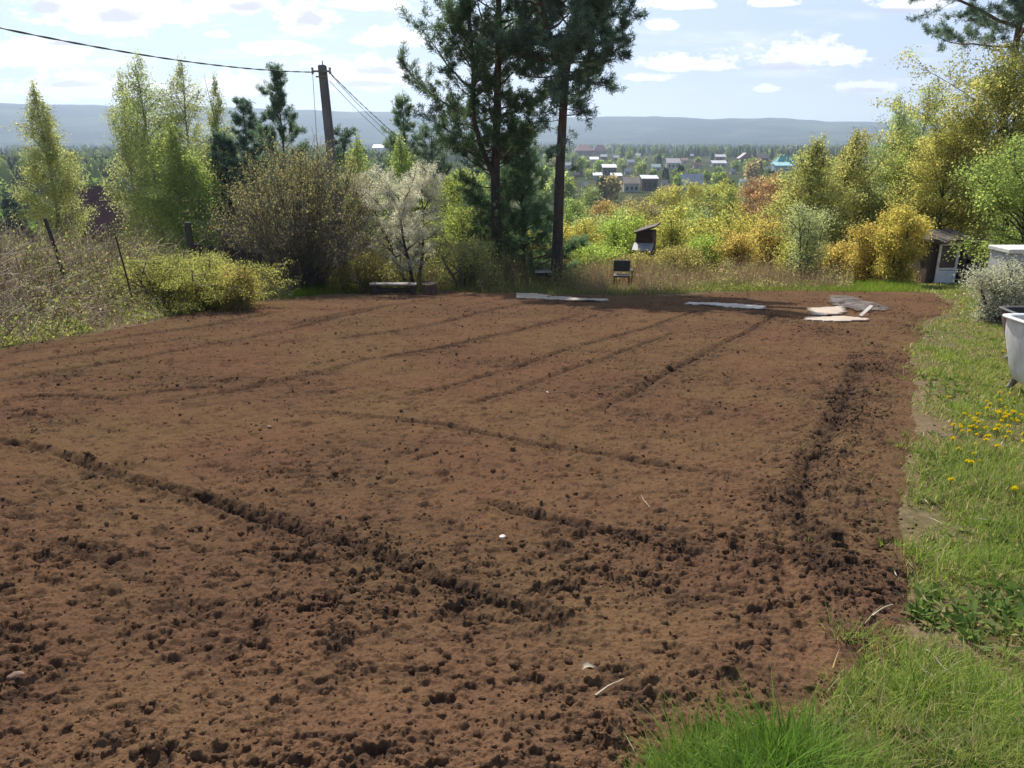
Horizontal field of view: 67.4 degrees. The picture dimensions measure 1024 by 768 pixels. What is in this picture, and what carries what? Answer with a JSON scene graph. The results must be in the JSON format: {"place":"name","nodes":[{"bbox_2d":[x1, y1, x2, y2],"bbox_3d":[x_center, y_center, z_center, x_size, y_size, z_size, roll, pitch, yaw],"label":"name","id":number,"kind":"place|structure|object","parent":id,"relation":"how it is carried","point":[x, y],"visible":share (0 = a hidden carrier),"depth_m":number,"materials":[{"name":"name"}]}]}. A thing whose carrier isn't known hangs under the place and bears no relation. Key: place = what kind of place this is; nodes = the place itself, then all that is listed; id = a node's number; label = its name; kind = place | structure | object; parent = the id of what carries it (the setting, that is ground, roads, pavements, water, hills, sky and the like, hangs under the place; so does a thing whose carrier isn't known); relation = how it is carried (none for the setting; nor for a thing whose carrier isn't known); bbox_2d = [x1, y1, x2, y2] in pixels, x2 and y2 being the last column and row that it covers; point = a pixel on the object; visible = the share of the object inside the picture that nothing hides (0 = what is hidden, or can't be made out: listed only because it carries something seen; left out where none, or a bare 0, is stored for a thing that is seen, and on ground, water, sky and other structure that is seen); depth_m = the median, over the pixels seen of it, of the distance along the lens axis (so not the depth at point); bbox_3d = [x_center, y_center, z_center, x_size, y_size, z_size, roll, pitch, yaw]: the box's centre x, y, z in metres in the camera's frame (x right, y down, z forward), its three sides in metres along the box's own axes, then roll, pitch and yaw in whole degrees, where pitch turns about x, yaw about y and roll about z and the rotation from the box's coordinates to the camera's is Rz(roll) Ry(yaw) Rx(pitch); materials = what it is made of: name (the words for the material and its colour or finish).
{"place":"outdoors","nodes":[
{"label":"outdoors","id":0,"kind":"place"},
{"bbox_2d":[0,271,319,348],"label":"bank grass","id":1,"kind":"structure","parent":0,"point":[112,323],"depth_m":14.99,"materials":[{"name":"green plant"}]},
{"bbox_2d":[0,290,999,767],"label":"tilled soil","id":2,"kind":"structure","parent":0,"point":[712,444],"depth_m":4.54,"materials":[{"name":"brown soil"}]},
{"bbox_2d":[369,282,416,294],"bbox_3d":[-3.653,-2.933,23.676,1.421,0.355,0.340,0,18,-3],"label":"bench","id":3,"kind":"object","parent":2,"relation":"on","point":[375,290],"visible":0.95,"depth_m":23.59,"materials":[{"name":"grey wood"}]},
{"bbox_2d":[516,293,608,300],"bbox_3d":[0.991,-2.418,21.724,1.727,0.391,3.742,-14,23,-38],"label":"sheet","id":4,"kind":"object","parent":2,"relation":"on","point":[530,296],"visible":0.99,"depth_m":21.45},
{"bbox_2d":[684,302,765,309],"bbox_3d":[5.497,-2.017,19.358,1.155,0.289,2.435,-14,23,-38],"label":"sheet","id":5,"kind":"object","parent":2,"relation":"on","point":[743,306],"visible":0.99,"depth_m":19.28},
{"bbox_2d":[807,306,847,315],"bbox_3d":[7.179,-1.677,17.502,0.857,0.288,2.469,6,19,19],"label":"board","id":6,"kind":"object","parent":2,"relation":"on","point":[834,310],"visible":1,"depth_m":17.35,"materials":[{"name":"beige wood"}]},
{"bbox_2d":[804,316,869,321],"bbox_3d":[6.621,-1.338,15.746,1.315,0.153,1.006,0,18,0],"label":"board","id":7,"kind":"object","parent":2,"relation":"on","point":[836,318],"visible":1,"depth_m":15.52,"materials":[{"name":"beige wood"}]},
{"bbox_2d":[0,103,1017,146],"bbox_3d":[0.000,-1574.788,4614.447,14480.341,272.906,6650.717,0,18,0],"label":"hills","id":8,"kind":"structure","parent":0,"point":[82,124],"depth_m":4066.43,"materials":[{"name":"blue"}]},
{"bbox_2d":[0,146,1023,767],"bbox_3d":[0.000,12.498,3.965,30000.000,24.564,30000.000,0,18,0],"label":"ground","id":9,"kind":"structure","parent":0,"point":[924,522],"depth_m":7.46,"materials":[{"name":"plant"}]},
{"bbox_2d":[0,206,37,250],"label":"conifer","id":10,"kind":"object","parent":9,"relation":"on","point":[6,213],"visible":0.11,"depth_m":132.43,"materials":[{"name":"green plant"}]},
{"bbox_2d":[1,80,99,249],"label":"birch tree","id":11,"kind":"object","parent":9,"relation":"on","point":[50,145],"visible":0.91,"depth_m":40.40,"materials":[{"name":"green plant"}]},
{"bbox_2d":[57,186,154,262],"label":"house","id":12,"kind":"structure","parent":9,"relation":"on","point":[104,217],"depth_m":45.83,"materials":[{"name":"paint"}]},
{"bbox_2d":[98,62,167,253],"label":"birch tree","id":13,"kind":"object","parent":9,"relation":"on","point":[117,192],"visible":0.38,"depth_m":39.33,"materials":[{"name":"green plant"}]},
{"bbox_2d":[102,243,196,306],"bbox_3d":[-8.633,-2.555,18.754,2.581,2.001,2.729,11,21,31],"label":"spirea bush","id":14,"kind":"object","parent":9,"relation":"on","point":[134,271],"visible":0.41,"depth_m":18.04,"materials":[{"name":"green plant"}]},
{"bbox_2d":[0,215,302,340],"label":"bramble canes","id":15,"kind":"object","parent":9,"relation":"on","point":[5,261],"visible":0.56,"depth_m":16.80,"materials":[{"name":"plant"}]},
{"bbox_2d":[0,216,302,347],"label":"ground cover","id":16,"kind":"object","parent":9,"relation":"on","point":[86,329],"visible":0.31,"depth_m":16.63,"materials":[{"name":"green plant"}]},
{"bbox_2d":[100,49,205,254],"bbox_3d":[-18.162,-10.747,38.521,5.372,11.187,5.160,11,21,31],"label":"birch tree","id":17,"kind":"object","parent":9,"relation":"on","point":[141,134],"visible":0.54,"depth_m":37.45,"materials":[{"name":"green plant"}]},
{"bbox_2d":[112,116,239,259],"bbox_3d":[-16.485,-8.799,36.973,6.128,7.802,5.935,-13,22,-35],"label":"birch tree","id":18,"kind":"object","parent":9,"relation":"on","point":[174,160],"visible":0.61,"depth_m":35.99,"materials":[{"name":"green plant"}]},
{"bbox_2d":[137,53,248,250],"bbox_3d":[-16.378,-11.138,39.666,5.572,11.484,6.145,-10,20,-28],"label":"birch tree","id":19,"kind":"object","parent":9,"relation":"on","point":[180,87],"visible":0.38,"depth_m":38.55,"materials":[{"name":"green plant"}]},
{"bbox_2d":[158,151,236,259],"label":"birch tree","id":20,"kind":"object","parent":9,"relation":"on","point":[196,193],"visible":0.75,"depth_m":35.72,"materials":[{"name":"green plant"}]},
{"bbox_2d":[136,248,304,314],"bbox_3d":[-7.227,-2.349,18.168,4.073,1.766,3.608,9,20,26],"label":"spirea bush","id":21,"kind":"object","parent":9,"relation":"on","point":[191,283],"visible":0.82,"depth_m":17.59,"materials":[{"name":"green plant"}]},
{"bbox_2d":[203,71,242,258],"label":"birch tree","id":22,"kind":"object","parent":9,"relation":"on","point":[216,118],"visible":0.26,"depth_m":40.87,"materials":[{"name":"green plant"}]},
{"bbox_2d":[194,244,262,288],"bbox_3d":[-8.605,-3.495,23.251,2.033,1.521,0.105,-4,18,-12],"label":"fence","id":23,"kind":"object","parent":9,"relation":"on","point":[230,253],"visible":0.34,"depth_m":23.16,"materials":[{"name":"brown wood"}]},
{"bbox_2d":[207,260,263,310],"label":"spirea bush","id":24,"kind":"object","parent":9,"relation":"on","point":[241,304],"visible":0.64,"depth_m":17.52,"materials":[{"name":"green plant"}]},
{"bbox_2d":[198,128,273,258],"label":"spruce tree","id":25,"kind":"object","parent":9,"relation":"on","point":[224,142],"visible":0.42,"depth_m":38.23,"materials":[{"name":"green plant"}]},
{"bbox_2d":[218,96,285,251],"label":"spruce tree","id":26,"kind":"object","parent":9,"relation":"on","point":[242,107],"visible":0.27,"depth_m":39.63,"materials":[{"name":"green plant"}]},
{"bbox_2d":[227,110,291,246],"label":"spruce tree","id":27,"kind":"object","parent":9,"relation":"on","point":[261,121],"visible":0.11,"depth_m":41.74,"materials":[{"name":"green plant"}]},
{"bbox_2d":[246,61,325,231],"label":"pine tree","id":28,"kind":"object","parent":9,"relation":"on","point":[278,104],"visible":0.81,"depth_m":37.50,"materials":[{"name":"green plant"}]},
{"bbox_2d":[177,124,400,288],"bbox_3d":[-6.891,-5.666,25.163,7.658,5.535,7.305,-5,18,-14],"label":"shrub","id":29,"kind":"object","parent":9,"relation":"on","point":[305,244],"visible":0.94,"depth_m":24.14,"materials":[{"name":"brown plant"}]},
{"bbox_2d":[311,61,346,265],"bbox_3d":[-6.713,-7.622,28.494,0.832,8.097,0.420,0,18,0],"label":"utility pole","id":30,"kind":"object","parent":9,"relation":"on","point":[322,70],"visible":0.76,"depth_m":27.75,"materials":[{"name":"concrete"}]},
{"bbox_2d":[0,27,311,72],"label":"power cable","id":31,"kind":"object","parent":30,"relation":"attached to","point":[46,37],"visible":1,"depth_m":19.01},
{"bbox_2d":[320,123,374,254],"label":"spruce tree","id":32,"kind":"object","parent":9,"relation":"on","point":[344,140],"visible":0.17,"depth_m":38.89,"materials":[{"name":"green plant"}]},
{"bbox_2d":[313,248,402,294],"bbox_3d":[-4.962,-3.562,24.718,3.243,1.778,3.024,-3,18,-9],"label":"shrub","id":33,"kind":"object","parent":9,"relation":"on","point":[371,271],"visible":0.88,"depth_m":24.22,"materials":[{"name":"green plant"}]},
{"bbox_2d":[339,132,384,256],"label":"birch tree","id":34,"kind":"object","parent":9,"relation":"on","point":[359,155],"visible":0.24,"depth_m":36.49,"materials":[{"name":"green plant"}]},
{"bbox_2d":[336,160,452,283],"bbox_3d":[-3.574,-5.161,25.604,3.726,4.765,4.466,-8,19,-23],"label":"blossoming tree","id":35,"kind":"object","parent":9,"relation":"on","point":[399,213],"visible":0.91,"depth_m":25.15,"materials":[{"name":"white plant"}]},
{"bbox_2d":[377,129,432,252],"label":"birch tree","id":36,"kind":"object","parent":9,"relation":"on","point":[396,158],"visible":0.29,"depth_m":35.37,"materials":[{"name":"green plant"}]},
{"bbox_2d":[373,89,440,226],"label":"spruce tree","id":37,"kind":"object","parent":9,"relation":"on","point":[397,120],"visible":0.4,"depth_m":37.77,"materials":[{"name":"green plant"}]},
{"bbox_2d":[407,118,460,246],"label":"spruce tree","id":38,"kind":"object","parent":9,"relation":"on","point":[442,166],"visible":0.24,"depth_m":39.02,"materials":[{"name":"green plant"}]},
{"bbox_2d":[415,199,480,275],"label":"alder tree","id":39,"kind":"object","parent":9,"relation":"on","point":[453,222],"visible":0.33,"depth_m":30.11,"materials":[{"name":"green plant"}]},
{"bbox_2d":[409,167,490,256],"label":"alder tree","id":40,"kind":"object","parent":9,"relation":"on","point":[451,185],"visible":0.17,"depth_m":34.33,"materials":[{"name":"green plant"}]},
{"bbox_2d":[422,229,502,288],"bbox_3d":[-1.745,-4.237,26.590,2.930,2.489,3.413,0,18,-1],"label":"shrub","id":41,"kind":"object","parent":9,"relation":"on","point":[461,254],"visible":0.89,"depth_m":26.12,"materials":[{"name":"green plant"}]},
{"bbox_2d":[394,0,554,276],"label":"pine tree","id":42,"kind":"object","parent":9,"relation":"on","point":[475,54],"visible":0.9,"depth_m":28.64,"materials":[{"name":"green plant"}]},
{"bbox_2d":[443,178,509,269],"bbox_3d":[-1.642,-6.477,33.163,2.856,4.732,2.696,12,21,33],"label":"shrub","id":43,"kind":"object","parent":9,"relation":"on","point":[481,190],"visible":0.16,"depth_m":32.51,"materials":[{"name":"green plant"}]},
{"bbox_2d":[0,142,1015,195],"bbox_3d":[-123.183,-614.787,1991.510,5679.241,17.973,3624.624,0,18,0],"label":"forest","id":44,"kind":"object","parent":9,"relation":"on","point":[95,157],"visible":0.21,"depth_m":1006.79,"materials":[{"name":"green plant"}]},
{"bbox_2d":[469,116,589,277],"bbox_3d":[0.638,-7.537,32.202,5.504,7.219,5.421,0,18,0],"label":"spruce tree","id":45,"kind":"object","parent":9,"relation":"on","point":[534,213],"visible":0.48,"depth_m":31.83,"materials":[{"name":"green plant"}]},
{"bbox_2d":[478,0,649,284],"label":"pine tree","id":46,"kind":"object","parent":9,"relation":"on","point":[588,23],"visible":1,"depth_m":26.47,"materials":[{"name":"green plant"}]},
{"bbox_2d":[548,214,606,265],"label":"hill shrub","id":47,"kind":"object","parent":9,"relation":"on","point":[579,230],"visible":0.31,"depth_m":39.31,"materials":[{"name":"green plant"}]},
{"bbox_2d":[563,193,593,254],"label":"copse tree","id":48,"kind":"object","parent":9,"relation":"on","point":[576,206],"visible":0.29,"depth_m":97.33,"materials":[{"name":"green plant"}]},
{"bbox_2d":[566,184,603,242],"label":"copse tree","id":49,"kind":"object","parent":9,"relation":"on","point":[589,192],"visible":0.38,"depth_m":145.20,"materials":[{"name":"green plant"}]},
{"bbox_2d":[262,238,917,294],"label":"weeds","id":50,"kind":"object","parent":9,"relation":"on","point":[678,288],"visible":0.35,"depth_m":26.87,"materials":[{"name":"beige plant"}]},
{"bbox_2d":[257,275,926,299],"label":"edge grass","id":51,"kind":"structure","parent":9,"relation":"on","point":[861,286],"depth_m":25.34,"materials":[{"name":"green plant"}]},
{"bbox_2d":[249,217,935,293],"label":"dry stalks","id":52,"kind":"object","parent":9,"relation":"on","point":[640,283],"visible":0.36,"depth_m":28.53,"materials":[{"name":"plant"}]},
{"bbox_2d":[564,236,632,269],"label":"hill shrub","id":53,"kind":"object","parent":9,"relation":"on","point":[597,252],"visible":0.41,"depth_m":34.52,"materials":[{"name":"green plant"}]},
{"bbox_2d":[569,204,630,249],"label":"hill shrub","id":54,"kind":"object","parent":9,"relation":"on","point":[605,218],"visible":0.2,"depth_m":44.98,"materials":[{"name":"green plant"}]},
{"bbox_2d":[586,197,622,243],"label":"copse tree","id":55,"kind":"object","parent":9,"relation":"on","point":[600,206],"visible":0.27,"depth_m":108.19,"materials":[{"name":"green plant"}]},
{"bbox_2d":[599,173,621,200],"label":"village tree","id":56,"kind":"object","parent":9,"relation":"on","point":[611,186],"visible":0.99,"depth_m":322.34,"materials":[{"name":"yellow plant"}]},
{"bbox_2d":[589,209,652,259],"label":"hill shrub","id":57,"kind":"object","parent":9,"relation":"on","point":[621,233],"visible":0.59,"depth_m":42.17,"materials":[{"name":"green plant"}]},
{"bbox_2d":[613,260,632,284],"bbox_3d":[4.119,-4.072,28.500,0.704,0.985,0.526,2,18,6],"label":"chair","id":58,"kind":"object","parent":9,"relation":"on","point":[621,265],"visible":0.94,"depth_m":28.57,"materials":[{"name":"metal"}]},
{"bbox_2d":[599,197,660,251],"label":"hill shrub","id":59,"kind":"object","parent":9,"relation":"on","point":[630,211],"visible":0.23,"depth_m":50.88,"materials":[{"name":"green plant"}]},
{"bbox_2d":[622,177,639,192],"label":"house","id":60,"kind":"structure","parent":9,"relation":"on","point":[630,184],"depth_m":376.89,"materials":[{"name":"paint"}]},
{"bbox_2d":[600,246,667,275],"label":"hill shrub","id":61,"kind":"object","parent":9,"relation":"on","point":[638,255],"visible":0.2,"depth_m":33.46,"materials":[{"name":"green plant"}]},
{"bbox_2d":[631,222,660,256],"bbox_3d":[6.370,-6.396,36.688,1.000,2.435,2.400,6,18,17],"label":"cabin","id":62,"kind":"object","parent":9,"relation":"on","point":[645,238],"visible":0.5,"depth_m":35.99,"materials":[{"name":"brown wood"}]},
{"bbox_2d":[640,175,658,190],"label":"house","id":63,"kind":"structure","parent":9,"relation":"on","point":[648,182],"depth_m":388.18,"materials":[{"name":"paint"}]},
{"bbox_2d":[643,187,674,254],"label":"copse tree","id":64,"kind":"object","parent":9,"relation":"on","point":[659,200],"visible":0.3,"depth_m":117.03,"materials":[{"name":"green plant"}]},
{"bbox_2d":[649,200,699,261],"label":"hill shrub","id":65,"kind":"object","parent":9,"relation":"on","point":[669,233],"visible":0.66,"depth_m":43.18,"materials":[{"name":"green plant"}]},
{"bbox_2d":[660,184,696,246],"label":"copse tree","id":66,"kind":"object","parent":9,"relation":"on","point":[675,197],"visible":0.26,"depth_m":121.21,"materials":[{"name":"green plant"}]},
{"bbox_2d":[649,241,713,276],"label":"hill shrub","id":67,"kind":"object","parent":9,"relation":"on","point":[681,252],"visible":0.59,"depth_m":33.60,"materials":[{"name":"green plant"}]},
{"bbox_2d":[658,199,712,246],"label":"hill shrub","id":68,"kind":"object","parent":9,"relation":"on","point":[698,213],"visible":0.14,"depth_m":48.85,"materials":[{"name":"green plant"}]},
{"bbox_2d":[671,178,711,236],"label":"copse tree","id":69,"kind":"object","parent":9,"relation":"on","point":[693,190],"visible":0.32,"depth_m":123.95,"materials":[{"name":"green plant"}]},
{"bbox_2d":[679,227,727,273],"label":"hill shrub","id":70,"kind":"object","parent":9,"relation":"on","point":[702,242],"visible":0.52,"depth_m":36.34,"materials":[{"name":"green plant"}]},
{"bbox_2d":[678,209,750,270],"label":"hill shrub","id":71,"kind":"object","parent":9,"relation":"on","point":[698,228],"visible":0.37,"depth_m":41.06,"materials":[{"name":"yellow plant"}]},
{"bbox_2d":[699,176,739,236],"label":"copse tree","id":72,"kind":"object","parent":9,"relation":"on","point":[715,206],"visible":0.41,"depth_m":121.45,"materials":[{"name":"yellow plant"}]},
{"bbox_2d":[713,178,745,235],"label":"copse tree","id":73,"kind":"object","parent":9,"relation":"on","point":[724,195],"visible":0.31,"depth_m":117.43,"materials":[{"name":"green plant"}]},
{"bbox_2d":[704,201,764,264],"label":"hill shrub","id":74,"kind":"object","parent":9,"relation":"on","point":[746,219],"visible":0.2,"depth_m":42.06,"materials":[{"name":"yellow plant"}]},
{"bbox_2d":[705,225,765,271],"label":"hill shrub","id":75,"kind":"object","parent":9,"relation":"on","point":[736,245],"visible":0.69,"depth_m":35.38,"materials":[{"name":"yellow plant"}]},
{"bbox_2d":[732,173,774,231],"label":"copse tree","id":76,"kind":"object","parent":9,"relation":"on","point":[748,192],"visible":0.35,"depth_m":102.22,"materials":[{"name":"orange plant"}]},
{"bbox_2d":[744,216,788,271],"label":"hill shrub","id":77,"kind":"object","parent":9,"relation":"on","point":[765,241],"visible":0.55,"depth_m":37.18,"materials":[{"name":"yellow plant"}]},
{"bbox_2d":[743,169,794,256],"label":"copse tree","id":78,"kind":"object","parent":9,"relation":"on","point":[769,185],"visible":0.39,"depth_m":96.21,"materials":[{"name":"plant"}]},
{"bbox_2d":[743,196,798,268],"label":"hill shrub","id":79,"kind":"object","parent":9,"relation":"on","point":[769,211],"visible":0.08,"depth_m":39.38,"materials":[{"name":"yellow plant"}]},
{"bbox_2d":[770,239,810,278],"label":"hill shrub","id":80,"kind":"object","parent":9,"relation":"on","point":[783,250],"visible":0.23,"depth_m":32.70,"materials":[{"name":"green plant"}]},
{"bbox_2d":[769,199,840,277],"bbox_3d":[11.707,-5.497,30.368,3.008,3.710,2.612,-5,18,-17],"label":"willow bush","id":81,"kind":"object","parent":9,"relation":"on","point":[809,237],"visible":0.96,"depth_m":30.04,"materials":[{"name":"green plant"}]},
{"bbox_2d":[752,131,883,254],"bbox_3d":[14.195,-8.048,35.226,5.843,6.900,6.370,7,19,21],"label":"maple tree","id":82,"kind":"object","parent":9,"relation":"on","point":[810,182],"visible":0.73,"depth_m":34.42,"materials":[{"name":"green plant"}]},
{"bbox_2d":[612,331,1023,763],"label":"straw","id":83,"kind":"object","parent":9,"relation":"on","point":[935,555],"visible":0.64,"depth_m":4.17,"materials":[{"name":"plant"}]},
{"bbox_2d":[813,236,857,279],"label":"hill shrub","id":84,"kind":"object","parent":9,"relation":"on","point":[841,247],"visible":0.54,"depth_m":31.56,"materials":[{"name":"yellow plant"}]},
{"bbox_2d":[772,122,911,274],"bbox_3d":[16.029,-8.549,36.458,7.037,7.374,5.573,4,18,11],"label":"maple tree","id":85,"kind":"object","parent":9,"relation":"on","point":[857,174],"visible":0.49,"depth_m":35.45,"materials":[{"name":"green plant"}]},
{"bbox_2d":[679,309,1023,767],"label":"broad weeds","id":86,"kind":"object","parent":9,"relation":"on","point":[959,620],"visible":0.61,"depth_m":3.42,"materials":[{"name":"green plant"}]},
{"bbox_2d":[833,221,886,282],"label":"hawthorn bush","id":87,"kind":"object","parent":9,"relation":"on","point":[863,256],"visible":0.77,"depth_m":30.14,"materials":[{"name":"yellow plant"}]},
{"bbox_2d":[849,90,924,233],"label":"birch tree","id":88,"kind":"object","parent":9,"relation":"on","point":[900,121],"visible":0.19,"depth_m":41.59,"materials":[{"name":"green plant"}]},
{"bbox_2d":[859,197,936,283],"bbox_3d":[14.588,-5.109,28.708,2.956,3.641,2.831,-1,18,-3],"label":"hawthorn bush","id":89,"kind":"object","parent":9,"relation":"on","point":[901,221],"visible":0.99,"depth_m":28.46,"materials":[{"name":"yellow plant"}]},
{"bbox_2d":[849,131,954,262],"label":"birch tree","id":90,"kind":"object","parent":9,"relation":"on","point":[897,167],"visible":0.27,"depth_m":34.54,"materials":[{"name":"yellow plant"}]},
{"bbox_2d":[864,75,960,220],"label":"birch tree","id":91,"kind":"object","parent":9,"relation":"on","point":[915,127],"visible":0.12,"depth_m":43.31,"materials":[{"name":"green plant"}]},
{"bbox_2d":[846,33,1023,260],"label":"maple tree","id":92,"kind":"object","parent":9,"relation":"on","point":[996,87],"visible":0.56,"depth_m":31.98,"materials":[{"name":"green plant"}]},
{"bbox_2d":[871,114,1015,257],"bbox_3d":[18.555,-7.877,33.107,6.325,7.227,5.929,15,23,40],"label":"maple tree","id":93,"kind":"object","parent":9,"relation":"on","point":[944,152],"visible":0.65,"depth_m":32.45,"materials":[{"name":"green plant"}]},
{"bbox_2d":[908,228,987,283],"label":"shed","id":94,"kind":"structure","parent":9,"relation":"on","point":[945,271],"depth_m":30.04,"materials":[{"name":"brown wood"}]},
{"bbox_2d":[933,243,960,282],"bbox_3d":[16.976,-4.712,29.954,0.807,1.573,0.050,0,18,0],"label":"door","id":95,"kind":"structure","parent":94,"relation":"in","point":[944,271],"depth_m":29.96,"materials":[{"name":"white paint"}]},
{"bbox_2d":[874,0,1023,259],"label":"pine tree","id":96,"kind":"object","parent":9,"relation":"on","point":[986,19],"visible":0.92,"depth_m":35.39,"materials":[{"name":"green plant"}]},
{"bbox_2d":[943,130,1023,271],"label":"apple tree","id":97,"kind":"object","parent":9,"relation":"on","point":[1006,192],"visible":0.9,"depth_m":21.49,"materials":[{"name":"green plant"}]},
{"bbox_2d":[952,249,1023,322],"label":"blossom bush","id":98,"kind":"object","parent":9,"relation":"on","point":[1011,293],"visible":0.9,"depth_m":15.36,"materials":[{"name":"white plant"}]},
{"bbox_2d":[985,245,1023,305],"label":"cabinet","id":99,"kind":"object","parent":9,"relation":"on","point":[1003,250],"visible":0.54,"depth_m":16.98,"materials":[{"name":"white paint"}]},
{"bbox_2d":[1003,313,1023,389],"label":"bathtub","id":100,"kind":"object","parent":9,"relation":"on","point":[1014,332],"visible":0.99,"depth_m":8.30,"materials":[{"name":"white ceramic"}]},
{"bbox_2d":[0,0,1023,122],"label":"sky","id":101,"kind":"structure","parent":0,"point":[820,60],"materials":[{"name":"blue"}]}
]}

